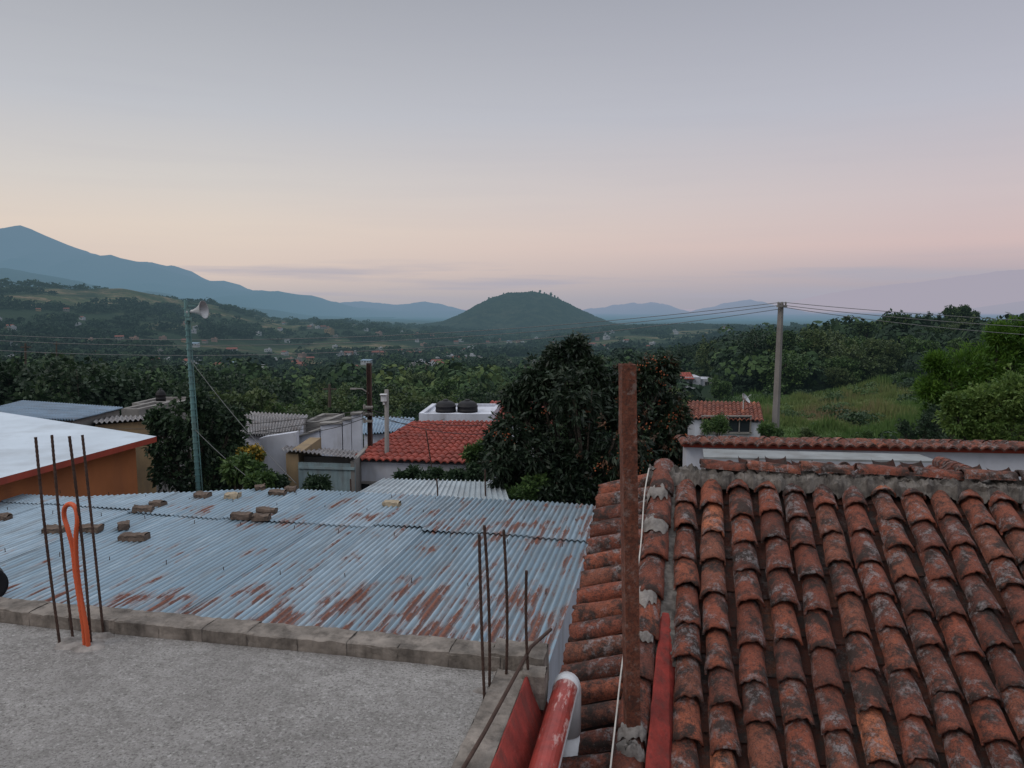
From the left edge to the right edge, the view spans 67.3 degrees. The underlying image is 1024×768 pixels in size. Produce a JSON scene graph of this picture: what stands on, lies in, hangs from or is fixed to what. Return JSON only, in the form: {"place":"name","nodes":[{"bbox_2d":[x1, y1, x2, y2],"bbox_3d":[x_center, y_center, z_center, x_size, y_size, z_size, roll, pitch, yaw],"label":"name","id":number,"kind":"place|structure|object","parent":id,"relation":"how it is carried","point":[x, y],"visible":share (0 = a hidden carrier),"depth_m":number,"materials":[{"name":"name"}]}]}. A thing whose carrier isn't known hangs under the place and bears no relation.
{"place":"outdoors","nodes":[
{"label":"outdoors","id":0,"kind":"place"},
{"bbox_2d":[0,412,156,501],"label":"orange house","id":1,"kind":"structure","parent":0,"point":[111,461],"depth_m":14.19,"materials":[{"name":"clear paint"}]},
{"bbox_2d":[0,268,395,318],"bbox_3d":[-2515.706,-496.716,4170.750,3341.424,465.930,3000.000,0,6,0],"label":"mountain range","id":2,"kind":"structure","parent":0,"point":[13,275],"depth_m":4227.84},
{"bbox_2d":[0,225,464,316],"bbox_3d":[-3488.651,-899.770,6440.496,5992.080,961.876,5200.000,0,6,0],"label":"mountain range","id":3,"kind":"structure","parent":0,"point":[23,248],"depth_m":6134.43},
{"bbox_2d":[341,301,465,310],"bbox_3d":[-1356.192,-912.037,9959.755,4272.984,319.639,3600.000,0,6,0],"label":"mountain range","id":4,"kind":"structure","parent":0,"point":[423,306],"depth_m":9542.01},
{"bbox_2d":[360,478,508,499],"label":"shed","id":5,"kind":"structure","parent":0,"point":[474,489],"depth_m":13.35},
{"bbox_2d":[0,286,1020,453],"bbox_3d":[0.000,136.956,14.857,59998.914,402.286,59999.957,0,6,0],"label":"terrain","id":6,"kind":"structure","parent":0,"point":[70,297],"depth_m":1199.66,"materials":[{"name":"plant"}]},
{"bbox_2d":[0,354,115,405],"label":"leafy tree","id":7,"kind":"object","parent":6,"relation":"on","point":[14,369],"visible":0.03,"depth_m":38.53,"materials":[{"name":"green plant"}]},
{"bbox_2d":[0,400,122,426],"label":"house","id":8,"kind":"structure","parent":6,"relation":"on","point":[83,414],"depth_m":23.00,"materials":[{"name":"grey metal"}]},
{"bbox_2d":[7,351,132,413],"bbox_3d":[-21.395,1.878,38.186,6.486,7.334,8.716,0,6,-5],"label":"leafy tree","id":9,"kind":"object","parent":6,"relation":"on","point":[91,393],"visible":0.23,"depth_m":36.02,"materials":[{"name":"green plant"}]},
{"bbox_2d":[44,366,155,406],"bbox_3d":[-21.338,2.201,40.897,6.704,6.668,6.232,1,6,11],"label":"leafy tree","id":10,"kind":"object","parent":6,"relation":"on","point":[125,375],"visible":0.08,"depth_m":38.74,"materials":[{"name":"green plant"}]},
{"bbox_2d":[32,362,195,415],"bbox_3d":[-19.984,2.068,39.628,8.070,6.791,6.006,-1,6,-13],"label":"leafy tree","id":11,"kind":"object","parent":6,"relation":"on","point":[139,388],"visible":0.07,"depth_m":39.42,"materials":[{"name":"green plant"}]},
{"bbox_2d":[94,415,156,493],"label":"house","id":12,"kind":"structure","parent":6,"relation":"on","point":[130,423],"depth_m":21.48,"materials":[{"name":"paint"}]},
{"bbox_2d":[121,401,175,492],"bbox_3d":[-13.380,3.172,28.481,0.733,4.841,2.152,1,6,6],"label":"flat roofed house","id":13,"kind":"structure","parent":6,"relation":"on","point":[138,410],"depth_m":27.94,"materials":[{"name":"grey concrete"}]},
{"bbox_2d":[132,397,194,484],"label":"flat roofed house","id":14,"kind":"structure","parent":6,"relation":"on","point":[154,399],"depth_m":31.17,"materials":[{"name":"grey concrete"}]},
{"bbox_2d":[183,300,208,491],"bbox_3d":[-6.317,0.672,15.698,0.468,4.756,0.348,3,7,24],"label":"loudspeaker pole","id":15,"kind":"object","parent":6,"relation":"on","point":[202,309],"visible":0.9,"depth_m":15.56,"materials":[{"name":"metal"}]},
{"bbox_2d":[141,386,252,492],"bbox_3d":[-6.863,2.283,16.875,2.376,4.526,1.682,-3,7,-24],"label":"leafy tree","id":16,"kind":"object","parent":6,"relation":"on","point":[165,424],"visible":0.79,"depth_m":16.57,"materials":[{"name":"green plant"}]},
{"bbox_2d":[183,366,248,400],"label":"leafy tree","id":17,"kind":"object","parent":6,"relation":"on","point":[219,384],"visible":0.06,"depth_m":60.50,"materials":[{"name":"green plant"}]},
{"bbox_2d":[214,451,266,489],"bbox_3d":[-5.159,2.989,14.969,1.050,3.461,0.917,0,6,0],"label":"shrub","id":18,"kind":"object","parent":6,"relation":"on","point":[231,474],"visible":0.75,"depth_m":14.60,"materials":[{"name":"green plant"}]},
{"bbox_2d":[209,380,278,424],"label":"leafy tree","id":19,"kind":"object","parent":6,"relation":"on","point":[254,397],"visible":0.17,"depth_m":43.48,"materials":[{"name":"green plant"}]},
{"bbox_2d":[236,443,266,461],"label":"shrub","id":20,"kind":"object","parent":6,"relation":"on","point":[258,451],"visible":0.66,"depth_m":15.17,"materials":[{"name":"yellow plant"}]},
{"bbox_2d":[218,378,297,405],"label":"leafy tree","id":21,"kind":"object","parent":6,"relation":"on","point":[283,387],"visible":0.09,"depth_m":58.47,"materials":[{"name":"green plant"}]},
{"bbox_2d":[239,468,278,489],"bbox_3d":[-4.597,3.132,14.178,0.843,3.222,0.619,6,8,43],"label":"shrub","id":22,"kind":"object","parent":6,"relation":"on","point":[260,477],"visible":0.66,"depth_m":13.88,"materials":[{"name":"green plant"}]},
{"bbox_2d":[240,414,304,489],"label":"house","id":23,"kind":"structure","parent":6,"relation":"on","point":[261,425],"depth_m":21.39,"materials":[{"name":"white paint"}]},
{"bbox_2d":[256,465,291,488],"bbox_3d":[-4.486,3.117,14.598,0.658,3.176,1.029,-4,7,-34],"label":"shrub","id":24,"kind":"object","parent":6,"relation":"on","point":[283,482],"visible":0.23,"depth_m":14.32,"materials":[{"name":"green plant"}]},
{"bbox_2d":[0,597,548,767],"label":"concrete house","id":25,"kind":"structure","parent":6,"relation":"on","point":[129,688],"depth_m":3.23,"materials":[{"name":"concrete"}]},
{"bbox_2d":[34,437,60,642],"bbox_3d":[-2.202,0.766,3.648,0.024,1.050,0.067,2,7,21],"label":"rebar","id":26,"kind":"object","parent":25,"relation":"on","point":[46,537],"visible":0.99,"depth_m":3.64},
{"bbox_2d":[50,435,73,636],"bbox_3d":[-2.195,0.763,3.759,0.098,1.033,0.014,4,8,35],"label":"rebar","id":27,"kind":"object","parent":25,"relation":"on","point":[61,534],"visible":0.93,"depth_m":3.76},
{"bbox_2d":[61,502,90,646],"bbox_3d":[-2.076,0.909,3.654,0.145,0.722,0.042,3,7,28],"label":"conduit hose","id":28,"kind":"object","parent":25,"relation":"on","point":[74,548],"visible":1,"depth_m":3.65,"materials":[{"name":"orange plastic"}]},
{"bbox_2d":[68,436,91,641],"bbox_3d":[-2.021,0.762,3.611,0.020,1.066,0.114,-1,6,-9],"label":"rebar","id":29,"kind":"object","parent":25,"relation":"on","point":[80,528],"visible":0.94,"depth_m":3.60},
{"bbox_2d":[81,435,104,631],"bbox_3d":[-2.075,0.761,3.812,0.103,1.024,0.015,4,7,34],"label":"rebar","id":30,"kind":"object","parent":25,"relation":"on","point":[93,534],"visible":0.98,"depth_m":3.80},
{"bbox_2d":[478,534,485,698],"bbox_3d":[-0.123,0.975,3.159,0.014,0.740,0.041,6,9,43],"label":"rebar","id":31,"kind":"object","parent":25,"relation":"on","point":[481,614],"visible":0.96,"depth_m":3.15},
{"bbox_2d":[483,525,490,686],"bbox_3d":[-0.101,0.960,3.239,0.027,0.753,0.040,6,8,42],"label":"rebar","id":32,"kind":"object","parent":25,"relation":"on","point":[488,605],"visible":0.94,"depth_m":3.23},
{"bbox_2d":[502,529,508,673],"bbox_3d":[-0.028,0.973,3.338,0.027,0.705,0.036,0,6,0],"label":"rebar","id":33,"kind":"object","parent":25,"relation":"on","point":[506,601],"visible":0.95,"depth_m":3.32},
{"bbox_2d":[461,628,551,767],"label":"steel rod","id":34,"kind":"object","parent":25,"relation":"on","point":[495,712],"visible":1,"depth_m":3.00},
{"bbox_2d":[524,570,528,669],"bbox_3d":[0.066,1.060,3.321,0.016,0.535,0.037,4,7,34],"label":"rebar","id":35,"kind":"object","parent":25,"relation":"on","point":[526,618],"visible":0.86,"depth_m":3.30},
{"bbox_2d":[259,431,298,476],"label":"white wall","id":36,"kind":"structure","parent":6,"relation":"on","point":[273,444],"depth_m":17.77,"materials":[{"name":"paint"}]},
{"bbox_2d":[250,411,307,431],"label":"house","id":37,"kind":"structure","parent":6,"relation":"on","point":[291,416],"depth_m":27.35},
{"bbox_2d":[0,488,595,701],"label":"shed","id":38,"kind":"structure","parent":6,"relation":"on","point":[359,561],"depth_m":9.37,"materials":[{"name":"metal"}]},
{"bbox_2d":[117,532,150,541],"bbox_3d":[-4.970,2.003,10.119,0.375,0.103,0.169,-2,4,6],"label":"brick","id":39,"kind":"object","parent":38,"relation":"on","point":[133,537],"visible":1,"depth_m":10.06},
{"bbox_2d":[301,471,333,490],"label":"shrub","id":40,"kind":"object","parent":6,"relation":"on","point":[317,482],"visible":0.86,"depth_m":14.21,"materials":[{"name":"green plant"}]},
{"bbox_2d":[284,382,363,439],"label":"leafy tree","id":41,"kind":"object","parent":6,"relation":"on","point":[338,406],"visible":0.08,"depth_m":50.18,"materials":[{"name":"green plant"}]},
{"bbox_2d":[281,437,367,492],"bbox_3d":[-4.270,2.894,17.163,2.216,3.439,2.902,0,6,0],"label":"lean to","id":42,"kind":"object","parent":6,"relation":"on","point":[304,458],"visible":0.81,"depth_m":15.86,"materials":[{"name":"grey metal"}]},
{"bbox_2d":[306,413,344,431],"bbox_3d":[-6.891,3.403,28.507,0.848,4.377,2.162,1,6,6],"label":"flat roofed house","id":43,"kind":"structure","parent":6,"relation":"on","point":[318,419],"depth_m":28.25,"materials":[{"name":"grey concrete"}]},
{"bbox_2d":[299,411,362,456],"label":"white wall","id":44,"kind":"structure","parent":6,"relation":"on","point":[347,437],"depth_m":21.28,"materials":[{"name":"paint"}]},
{"bbox_2d":[300,394,378,447],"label":"leafy tree","id":45,"kind":"object","parent":6,"relation":"on","point":[311,404],"visible":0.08,"depth_m":52.08,"materials":[{"name":"green plant"}]},
{"bbox_2d":[350,363,372,445],"bbox_3d":[-3.342,2.263,17.285,0.502,5.468,0.220,0,6,0],"label":"utility pole","id":46,"kind":"object","parent":6,"relation":"on","point":[369,420],"visible":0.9,"depth_m":17.10,"materials":[{"name":"wood"}]},
{"bbox_2d":[355,389,391,417],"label":"leafy tree","id":47,"kind":"object","parent":6,"relation":"on","point":[380,405],"visible":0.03,"depth_m":57.25,"materials":[{"name":"green plant"}]},
{"bbox_2d":[346,381,408,408],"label":"leafy tree","id":48,"kind":"object","parent":6,"relation":"on","point":[381,387],"visible":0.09,"depth_m":62.52,"materials":[{"name":"green plant"}]},
{"bbox_2d":[380,389,388,452],"bbox_3d":[-2.747,2.580,16.818,0.168,4.938,0.242,0,6,0],"label":"utility pole","id":49,"kind":"object","parent":6,"relation":"on","point":[385,398],"visible":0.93,"depth_m":16.64,"materials":[{"name":"concrete"}]},
{"bbox_2d":[363,416,414,446],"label":"house","id":50,"kind":"structure","parent":6,"relation":"on","point":[378,429],"depth_m":24.99,"materials":[{"name":"white paint"}]},
{"bbox_2d":[391,464,420,479],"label":"shrub","id":51,"kind":"object","parent":6,"relation":"on","point":[408,473],"visible":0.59,"depth_m":15.23,"materials":[{"name":"green plant"}]},
{"bbox_2d":[379,381,441,414],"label":"leafy tree","id":52,"kind":"object","parent":6,"relation":"on","point":[392,397],"visible":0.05,"depth_m":59.93,"materials":[{"name":"green plant"}]},
{"bbox_2d":[399,402,429,420],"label":"leafy tree","id":53,"kind":"object","parent":6,"relation":"on","point":[414,411],"visible":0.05,"depth_m":47.18,"materials":[{"name":"green plant"}]},
{"bbox_2d":[0,278,841,369],"bbox_3d":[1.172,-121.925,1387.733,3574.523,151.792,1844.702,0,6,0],"label":"forest","id":54,"kind":"object","parent":6,"relation":"on","point":[54,324],"visible":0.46,"depth_m":910.68,"materials":[{"name":"plant"}]},
{"bbox_2d":[355,420,495,489],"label":"tiled house","id":55,"kind":"structure","parent":6,"relation":"on","point":[408,445],"depth_m":17.00,"materials":[{"name":"tile"}]},
{"bbox_2d":[395,390,457,411],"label":"leafy tree","id":56,"kind":"object","parent":6,"relation":"on","point":[428,400],"visible":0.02,"depth_m":52.43,"materials":[{"name":"green plant"}]},
{"bbox_2d":[413,465,446,480],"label":"shrub","id":57,"kind":"object","parent":6,"relation":"on","point":[432,473],"visible":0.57,"depth_m":15.16,"materials":[{"name":"green plant"}]},
{"bbox_2d":[422,376,459,398],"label":"leafy tree","id":58,"kind":"object","parent":6,"relation":"on","point":[446,386],"visible":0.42,"depth_m":92.81,"materials":[{"name":"green plant"}]},
{"bbox_2d":[439,465,464,480],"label":"shrub","id":59,"kind":"object","parent":6,"relation":"on","point":[454,474],"visible":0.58,"depth_m":14.98,"materials":[{"name":"green plant"}]},
{"bbox_2d":[419,403,500,422],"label":"flat roofed house","id":60,"kind":"structure","parent":6,"relation":"on","point":[483,413],"depth_m":26.27,"materials":[{"name":"white paint"}]},
{"bbox_2d":[435,399,455,412],"bbox_3d":[-2.347,0.828,27.249,0.742,0.580,0.742,0,6,0],"label":"water tank","id":61,"kind":"object","parent":60,"relation":"on","point":[445,406],"visible":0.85,"depth_m":26.97,"materials":[{"name":"black plastic"}]},
{"bbox_2d":[457,399,477,412],"bbox_3d":[-1.576,0.828,27.249,0.742,0.580,0.742,0,6,0],"label":"water tank","id":62,"kind":"object","parent":60,"relation":"on","point":[467,406],"visible":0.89,"depth_m":26.97,"materials":[{"name":"black plastic"}]},
{"bbox_2d":[458,439,488,464],"bbox_3d":[-0.701,2.804,15.403,0.716,3.618,0.981,0,6,0],"label":"shrub","id":63,"kind":"object","parent":6,"relation":"on","point":[470,453],"visible":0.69,"depth_m":14.96,"materials":[{"name":"green plant"}]},
{"bbox_2d":[455,382,497,403],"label":"leafy tree","id":64,"kind":"object","parent":6,"relation":"on","point":[480,399],"visible":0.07,"depth_m":51.40,"materials":[{"name":"green plant"}]},
{"bbox_2d":[462,461,495,481],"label":"shrub","id":65,"kind":"object","parent":6,"relation":"on","point":[473,471],"visible":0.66,"depth_m":14.62,"materials":[{"name":"green plant"}]},
{"bbox_2d":[0,308,1023,404],"bbox_3d":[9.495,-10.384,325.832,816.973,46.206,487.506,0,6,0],"label":"woodland","id":66,"kind":"object","parent":6,"relation":"on","point":[735,371],"visible":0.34,"depth_m":122.86,"materials":[{"name":"green plant"}]},
{"bbox_2d":[503,471,550,501],"bbox_3d":[0.266,3.155,13.241,0.929,3.380,0.854,0,6,0],"label":"shrub","id":67,"kind":"object","parent":6,"relation":"on","point":[526,489],"visible":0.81,"depth_m":12.96,"materials":[{"name":"green plant"}]},
{"bbox_2d":[477,330,694,505],"bbox_3d":[1.359,1.928,13.616,3.992,5.763,2.342,0,6,0],"label":"loquat tree","id":68,"kind":"object","parent":6,"relation":"on","point":[573,468],"visible":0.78,"depth_m":13.27,"materials":[{"name":"green plant"}]},
{"bbox_2d":[657,345,695,362],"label":"leafy tree","id":69,"kind":"object","parent":6,"relation":"on","point":[681,353],"visible":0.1,"depth_m":173.93,"materials":[{"name":"green plant"}]},
{"bbox_2d":[679,372,709,388],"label":"white house","id":70,"kind":"structure","parent":6,"relation":"on","point":[690,378],"depth_m":141.07,"materials":[{"name":"paint"}]},
{"bbox_2d":[693,335,729,378],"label":"leafy tree","id":71,"kind":"object","parent":6,"relation":"on","point":[702,352],"visible":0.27,"depth_m":146.90,"materials":[{"name":"green plant"}]},
{"bbox_2d":[699,412,732,436],"bbox_3d":[6.378,2.777,24.329,1.086,3.785,0.929,0,6,0],"label":"shrub","id":72,"kind":"object","parent":6,"relation":"on","point":[718,423],"visible":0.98,"depth_m":23.96,"materials":[{"name":"green plant"}]},
{"bbox_2d":[708,377,731,401],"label":"leafy tree","id":73,"kind":"object","parent":6,"relation":"on","point":[721,389],"visible":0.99,"depth_m":97.94,"materials":[{"name":"green plant"}]},
{"bbox_2d":[687,400,763,438],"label":"tiled house","id":74,"kind":"structure","parent":6,"relation":"on","point":[746,421],"depth_m":27.74,"materials":[{"name":"tile"}]},
{"bbox_2d":[726,415,751,433],"bbox_3d":[8.097,1.449,27.427,0.920,0.655,0.080,0,6,0],"label":"window","id":75,"kind":"structure","parent":74,"relation":"in","point":[743,426],"depth_m":27.43,"materials":[{"name":"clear glass"}]},
{"bbox_2d":[735,328,773,380],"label":"leafy tree","id":76,"kind":"object","parent":6,"relation":"on","point":[759,341],"visible":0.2,"depth_m":111.76,"materials":[{"name":"green plant"}]},
{"bbox_2d":[755,420,785,436],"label":"shrub","id":77,"kind":"object","parent":6,"relation":"on","point":[766,429],"visible":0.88,"depth_m":23.26,"materials":[{"name":"green plant"}]},
{"bbox_2d":[772,302,786,427],"bbox_3d":[10.374,0.192,30.180,0.500,6.802,0.320,-3,7,-28],"label":"utility pole","id":78,"kind":"object","parent":6,"relation":"on","point":[777,388],"visible":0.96,"depth_m":30.04,"materials":[{"name":"concrete"}]},
{"bbox_2d":[0,305,776,345],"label":"power cable","id":79,"kind":"object","parent":78,"relation":"attached to","point":[391,340],"visible":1,"depth_m":31.44,"materials":[{"name":"grey metal"}]},
{"bbox_2d":[0,302,780,339],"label":"power cable","id":80,"kind":"object","parent":78,"relation":"attached to","point":[388,335],"visible":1,"depth_m":31.37,"materials":[{"name":"grey metal"}]},
{"bbox_2d":[0,308,781,355],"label":"power cable","id":81,"kind":"object","parent":78,"relation":"attached to","point":[389,349],"visible":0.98,"depth_m":31.48,"materials":[{"name":"grey metal"}]},
{"bbox_2d":[763,330,797,355],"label":"leafy tree","id":82,"kind":"object","parent":6,"relation":"on","point":[788,340],"visible":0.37,"depth_m":109.73,"materials":[{"name":"green plant"}]},
{"bbox_2d":[753,349,815,394],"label":"leafy tree","id":83,"kind":"object","parent":6,"relation":"on","point":[794,358],"visible":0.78,"depth_m":100.91,"materials":[{"name":"green plant"}]},
{"bbox_2d":[559,456,1023,767],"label":"tiled house","id":84,"kind":"structure","parent":6,"relation":"on","point":[802,614],"depth_m":3.94,"materials":[{"name":"ceramic"}]},
{"bbox_2d":[528,671,580,767],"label":"drain pipe","id":85,"kind":"object","parent":84,"relation":"attached to","point":[558,739],"visible":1,"depth_m":3.16,"materials":[{"name":"red plastic"}]},
{"bbox_2d":[618,363,640,727],"bbox_3d":[0.521,0.840,3.396,0.126,1.863,0.086,-1,6,-7],"label":"steel post","id":86,"kind":"object","parent":84,"relation":"on","point":[627,425],"visible":0.97,"depth_m":3.35,"materials":[{"name":"metal"}]},
{"bbox_2d":[610,468,649,767],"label":"cable","id":87,"kind":"object","parent":86,"relation":"attached to","point":[622,656],"visible":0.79,"depth_m":3.54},
{"bbox_2d":[793,324,845,382],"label":"leafy tree","id":88,"kind":"object","parent":6,"relation":"on","point":[822,338],"visible":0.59,"depth_m":111.97,"materials":[{"name":"green plant"}]},
{"bbox_2d":[645,371,1020,473],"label":"grass","id":89,"kind":"structure","parent":6,"relation":"on","point":[888,404],"depth_m":59.52,"materials":[{"name":"plant"}]},
{"bbox_2d":[824,365,855,387],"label":"leafy tree","id":90,"kind":"object","parent":6,"relation":"on","point":[838,374],"visible":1,"depth_m":100.44,"materials":[{"name":"green plant"}]},
{"bbox_2d":[820,355,869,387],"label":"leafy tree","id":91,"kind":"object","parent":6,"relation":"on","point":[844,362],"visible":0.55,"depth_m":101.70,"materials":[{"name":"green plant"}]},
{"bbox_2d":[818,334,889,385],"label":"leafy tree","id":92,"kind":"object","parent":6,"relation":"on","point":[865,363],"visible":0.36,"depth_m":103.64,"materials":[{"name":"green plant"}]},
{"bbox_2d":[848,320,876,338],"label":"leafy tree","id":93,"kind":"object","parent":6,"relation":"on","point":[866,329],"visible":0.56,"depth_m":146.78,"materials":[{"name":"green plant"}]},
{"bbox_2d":[706,372,1021,439],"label":"scrub","id":94,"kind":"object","parent":6,"relation":"on","point":[858,416],"visible":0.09,"depth_m":62.98,"materials":[{"name":"green plant"}]},
{"bbox_2d":[861,334,906,374],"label":"leafy tree","id":95,"kind":"object","parent":6,"relation":"on","point":[890,352],"visible":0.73,"depth_m":105.45,"materials":[{"name":"green plant"}]},
{"bbox_2d":[875,313,915,341],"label":"leafy tree","id":96,"kind":"object","parent":6,"relation":"on","point":[892,318],"visible":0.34,"depth_m":122.98,"materials":[{"name":"green plant"}]},
{"bbox_2d":[894,409,944,439],"bbox_3d":[14.441,2.308,27.340,1.803,2.915,1.185,0,6,0],"label":"shrub","id":97,"kind":"object","parent":6,"relation":"on","point":[929,428],"visible":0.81,"depth_m":27.14,"materials":[{"name":"green plant"}]},
{"bbox_2d":[898,335,940,375],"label":"leafy tree","id":98,"kind":"object","parent":6,"relation":"on","point":[915,345],"visible":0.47,"depth_m":105.88,"materials":[{"name":"green plant"}]},
{"bbox_2d":[912,403,955,438],"bbox_3d":[16.500,2.189,29.391,2.626,3.044,1.210,-1,6,-8],"label":"shrub","id":99,"kind":"object","parent":6,"relation":"on","point":[932,410],"visible":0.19,"depth_m":29.25,"materials":[{"name":"green plant"}]},
{"bbox_2d":[941,304,975,323],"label":"leafy tree","id":100,"kind":"object","parent":6,"relation":"on","point":[964,311],"visible":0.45,"depth_m":167.84,"materials":[{"name":"green plant"}]},
{"bbox_2d":[908,314,1023,439],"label":"leafy tree","id":101,"kind":"object","parent":6,"relation":"on","point":[933,386],"visible":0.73,"depth_m":29.81,"materials":[{"name":"green plant"}]},
{"bbox_2d":[931,363,1023,440],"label":"shrub","id":102,"kind":"object","parent":6,"relation":"on","point":[968,411],"visible":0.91,"depth_m":18.97,"materials":[{"name":"green plant"}]},
{"bbox_2d":[0,0,1023,308],"label":"sky","id":103,"kind":"structure","parent":0,"point":[460,154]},
{"bbox_2d":[413,291,624,330],"bbox_3d":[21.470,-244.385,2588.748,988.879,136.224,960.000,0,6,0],"label":"hill","id":104,"kind":"structure","parent":0,"point":[519,310],"depth_m":2346.84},
{"bbox_2d":[535,323,791,339],"bbox_3d":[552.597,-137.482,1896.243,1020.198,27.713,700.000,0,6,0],"label":"hill","id":105,"kind":"structure","parent":0,"point":[693,326],"depth_m":1832.20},
{"bbox_2d":[583,299,814,313],"bbox_3d":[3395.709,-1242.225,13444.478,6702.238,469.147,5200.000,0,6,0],"label":"mountain range","id":106,"kind":"structure","parent":0,"point":[647,308],"depth_m":12595.97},
{"bbox_2d":[674,435,1023,479],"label":"white tiled wall","id":107,"kind":"structure","parent":0,"point":[995,454],"depth_m":11.97,"materials":[{"name":"paint"}]},
{"bbox_2d":[727,456,970,478],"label":"tiled house","id":108,"kind":"structure","parent":0,"point":[939,462],"depth_m":7.97,"materials":[{"name":"tile"}]},
{"bbox_2d":[784,269,1023,309],"bbox_3d":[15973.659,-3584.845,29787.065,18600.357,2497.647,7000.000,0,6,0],"label":"mountain range","id":109,"kind":"structure","parent":0,"point":[989,289],"depth_m":28267.76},
{"bbox_2d":[934,301,1023,312],"bbox_3d":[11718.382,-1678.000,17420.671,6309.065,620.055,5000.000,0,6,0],"label":"mountain range","id":110,"kind":"structure","parent":0,"point":[1015,307],"depth_m":16867.50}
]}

